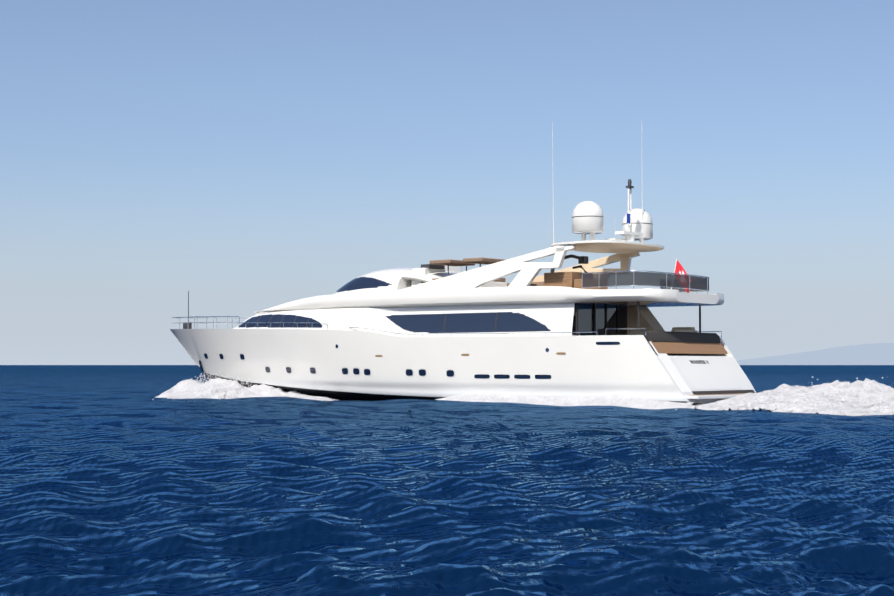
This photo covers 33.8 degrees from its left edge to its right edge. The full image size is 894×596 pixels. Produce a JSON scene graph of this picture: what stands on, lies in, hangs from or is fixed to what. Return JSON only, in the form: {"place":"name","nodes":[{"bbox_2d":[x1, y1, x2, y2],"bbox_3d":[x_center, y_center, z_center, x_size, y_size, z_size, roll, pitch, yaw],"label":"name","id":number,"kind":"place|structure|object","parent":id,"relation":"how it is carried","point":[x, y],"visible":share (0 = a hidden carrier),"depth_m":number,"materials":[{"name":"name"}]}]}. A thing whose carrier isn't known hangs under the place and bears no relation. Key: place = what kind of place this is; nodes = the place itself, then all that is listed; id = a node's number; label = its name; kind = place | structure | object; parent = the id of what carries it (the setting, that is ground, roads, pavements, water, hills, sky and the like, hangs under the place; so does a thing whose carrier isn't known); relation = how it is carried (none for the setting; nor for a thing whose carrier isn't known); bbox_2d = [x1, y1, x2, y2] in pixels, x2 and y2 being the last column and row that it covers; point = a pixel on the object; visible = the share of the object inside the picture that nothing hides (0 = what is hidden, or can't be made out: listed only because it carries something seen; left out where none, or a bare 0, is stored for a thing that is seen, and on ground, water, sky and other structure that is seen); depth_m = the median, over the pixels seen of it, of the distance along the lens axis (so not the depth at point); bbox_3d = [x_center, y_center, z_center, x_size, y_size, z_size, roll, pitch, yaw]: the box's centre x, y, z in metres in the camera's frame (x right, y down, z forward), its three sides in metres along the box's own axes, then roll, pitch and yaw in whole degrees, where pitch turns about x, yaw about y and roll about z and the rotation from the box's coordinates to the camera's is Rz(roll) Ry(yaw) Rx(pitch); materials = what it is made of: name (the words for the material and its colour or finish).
{"place":"outdoors","nodes":[
{"label":"outdoors","id":0,"kind":"place"},
{"bbox_2d":[0,365,893,595],"bbox_3d":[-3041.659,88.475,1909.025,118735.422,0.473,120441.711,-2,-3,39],"label":"ocean","id":1,"kind":"structure","parent":0,"point":[116,480],"depth_m":17.35,"materials":[{"name":"liquid"}]},
{"bbox_2d":[170,329,755,408],"bbox_3d":[-1.702,3.340,68.520,34.172,4.299,7.100,-2,-3,39],"label":"hull","id":2,"kind":"object","parent":1,"relation":"in","point":[628,365],"visible":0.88,"depth_m":62.69,"materials":[{"name":"white"}]},
{"bbox_2d":[183,291,191,328],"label":"jackstaff","id":3,"kind":"object","parent":2,"relation":"on","point":[187,325],"visible":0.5,"depth_m":78.48,"materials":[{"name":"grey metal"}]},
{"bbox_2d":[204,353,454,376],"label":"hull port rims","id":4,"kind":"object","parent":2,"relation":"attached to","point":[342,368],"visible":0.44,"depth_m":66.33,"materials":[{"name":"silver metal"}]},
{"bbox_2d":[172,316,596,336],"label":"deck rails","id":5,"kind":"object","parent":2,"relation":"on","point":[213,322],"visible":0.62,"depth_m":70.58,"materials":[{"name":"silver metal"}]},
{"bbox_2d":[232,303,574,336],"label":"house","id":6,"kind":"structure","parent":2,"relation":"on","point":[513,319],"depth_m":63.95,"materials":[{"name":"white plastic"}]},
{"bbox_2d":[254,286,724,313],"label":"deck slab","id":7,"kind":"structure","parent":6,"relation":"on","point":[533,295],"depth_m":61.61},
{"bbox_2d":[334,267,417,293],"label":"wheelhouse","id":8,"kind":"object","parent":7,"relation":"on","point":[387,280],"visible":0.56,"depth_m":67.24,"materials":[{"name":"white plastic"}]},
{"bbox_2d":[402,270,456,281],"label":"flybridge coaming","id":9,"kind":"object","parent":8,"relation":"attached to","point":[418,277],"visible":0.33,"depth_m":66.13,"materials":[{"name":"white plastic"}]},
{"bbox_2d":[411,266,506,287],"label":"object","id":10,"kind":"object","parent":7,"relation":"on","point":[426,271],"visible":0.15,"depth_m":66.22,"materials":[{"name":"white plastic"}]},
{"bbox_2d":[421,257,543,286],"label":"fly cushions","id":11,"kind":"object","parent":10,"relation":"on","point":[470,261],"visible":0.33,"depth_m":65.17,"materials":[{"name":"brown fabric"}]},
{"bbox_2d":[421,254,587,285],"bbox_3d":[2.592,-0.834,64.053,8.750,1.760,1.430,-2,-3,39],"label":"dark fly","id":12,"kind":"object","parent":7,"relation":"on","point":[582,259],"visible":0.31,"depth_m":62.07,"materials":[{"name":"grey"}]},
{"bbox_2d":[397,245,639,290],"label":"arch legs","id":13,"kind":"object","parent":7,"relation":"on","point":[528,273],"visible":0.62,"depth_m":62.51,"materials":[{"name":"beige paint"}]},
{"bbox_2d":[551,240,663,252],"bbox_3d":[6.772,-2.146,61.838,3.700,0.180,5.240,-2,-3,39],"label":"hardtop","id":14,"kind":"object","parent":13,"relation":"on","point":[607,246],"visible":0.85,"depth_m":60.70,"materials":[{"name":"beige paint"}]},
{"bbox_2d":[552,122,642,242],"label":"whip antennas","id":15,"kind":"object","parent":14,"relation":"on","point":[553,194],"visible":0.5,"depth_m":61.33,"materials":[{"name":"grey"}]},
{"bbox_2d":[572,201,652,241],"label":"satellite domes","id":16,"kind":"structure","parent":14,"relation":"on","point":[588,224],"depth_m":59.99,"materials":[{"name":"white plastic"}]},
{"bbox_2d":[572,216,651,224],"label":"radome bands","id":17,"kind":"object","parent":16,"relation":"on","point":[603,217],"visible":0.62,"depth_m":59.90,"materials":[{"name":"grey"}]},
{"bbox_2d":[605,188,642,240],"bbox_3d":[7.314,-3.415,61.452,1.100,2.401,1.500,-2,-3,39],"label":"mast","id":18,"kind":"object","parent":14,"relation":"on","point":[630,235],"visible":0.67,"depth_m":61.14,"materials":[{"name":"grey metal"}]},
{"bbox_2d":[626,179,633,188],"bbox_3d":[7.601,-4.759,61.279,0.200,0.370,0.320,-2,-3,39],"label":"navigation light","id":19,"kind":"object","parent":18,"relation":"on","point":[629,186],"visible":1,"depth_m":61.21,"materials":[{"name":"grey metal"}]},
{"bbox_2d":[544,272,607,288],"bbox_3d":[5.577,-0.576,60.935,2.700,0.960,1.600,-2,-3,39],"label":"flybridge teak","id":20,"kind":"object","parent":7,"relation":"on","point":[568,279],"visible":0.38,"depth_m":60.56,"materials":[{"name":"brown wood"}]},
{"bbox_2d":[582,270,708,293],"bbox_3d":[8.382,-0.557,60.449,2.884,0.780,5.890,-2,-3,39],"label":"railing","id":21,"kind":"object","parent":7,"relation":"on","point":[633,285],"visible":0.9,"depth_m":58.75,"materials":[{"name":"silver metal"}]},
{"bbox_2d":[675,260,690,292],"bbox_3d":[9.638,-0.859,60.223,0.696,1.457,0.166,0,-3,8],"label":"ensign","id":22,"kind":"object","parent":7,"relation":"on","point":[679,269],"visible":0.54,"depth_m":60.27,"materials":[{"name":"red fabric"}]},
{"bbox_2d":[199,342,619,378],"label":"hull ports","id":23,"kind":"object","parent":2,"relation":"in","point":[422,372],"visible":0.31,"depth_m":62.59},
{"bbox_2d":[375,352,565,356],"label":"hull fairleads","id":24,"kind":"object","parent":2,"relation":"attached to","point":[560,353],"visible":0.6,"depth_m":61.95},
{"bbox_2d":[575,303,626,335],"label":"saloon doors","id":25,"kind":"structure","parent":2,"relation":"attached to","point":[585,317],"depth_m":60.94,"materials":[{"name":"black glass"}]},
{"bbox_2d":[605,328,721,336],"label":"quarter rails","id":26,"kind":"object","parent":2,"relation":"on","point":[645,328],"visible":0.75,"depth_m":57.84,"materials":[{"name":"silver metal"}]},
{"bbox_2d":[576,301,754,398],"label":"trim","id":27,"kind":"structure","parent":2,"relation":"on","point":[669,336],"depth_m":58.86,"materials":[{"name":"black metal"}]},
{"bbox_2d":[650,342,690,391],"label":"transom staircase","id":28,"kind":"structure","parent":2,"relation":"attached to","point":[674,372],"depth_m":56.73,"materials":[{"name":"white plastic"}]},
{"bbox_2d":[650,340,746,395],"bbox_3d":[9.072,2.753,59.734,5.640,2.240,5.900,-2,-3,39],"label":"teak transom panel","id":29,"kind":"object","parent":2,"relation":"on","point":[688,347],"visible":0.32,"depth_m":58.98,"materials":[{"name":"brown wood"}]},
{"bbox_2d":[627,306,664,354],"bbox_3d":[8.455,1.395,62.433,1.350,2.080,0.900,-2,-3,39],"label":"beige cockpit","id":30,"kind":"object","parent":29,"relation":"on","point":[649,321],"visible":0.29,"depth_m":62.29,"materials":[{"name":"beige"}]},
{"bbox_2d":[667,327,696,354],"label":"cockpit cushions","id":31,"kind":"object","parent":29,"relation":"on","point":[683,329],"visible":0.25,"depth_m":61.65,"materials":[{"name":"beige fabric"}]},
{"bbox_2d":[689,360,708,363],"bbox_3d":[10.092,2.560,58.844,1.452,0.180,0.009,3,-41,-51],"label":"yacht name lettering","id":32,"kind":"object","parent":2,"relation":"on","point":[700,361],"visible":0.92,"depth_m":58.86,"materials":[{"name":"black"}]},
{"bbox_2d":[155,378,893,415],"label":"white water","id":33,"kind":"structure","parent":1,"relation":"on","point":[794,399],"depth_m":54.59,"materials":[{"name":"liquid"}]},
{"bbox_2d":[152,370,882,409],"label":"spray","id":34,"kind":"object","parent":33,"relation":"on","point":[223,396],"visible":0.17,"depth_m":71.27,"materials":[{"name":"liquid"}]},
{"bbox_2d":[0,0,893,364],"label":"sky","id":35,"kind":"structure","parent":0,"point":[244,157],"materials":[{"name":"blue"}]},
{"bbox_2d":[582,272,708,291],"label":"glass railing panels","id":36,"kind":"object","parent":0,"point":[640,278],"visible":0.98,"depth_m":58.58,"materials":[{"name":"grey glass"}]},
{"bbox_2d":[737,343,893,364],"bbox_3d":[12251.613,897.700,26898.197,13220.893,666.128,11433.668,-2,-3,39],"label":"coast","id":37,"kind":"structure","parent":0,"point":[874,354],"depth_m":26881.22}
]}

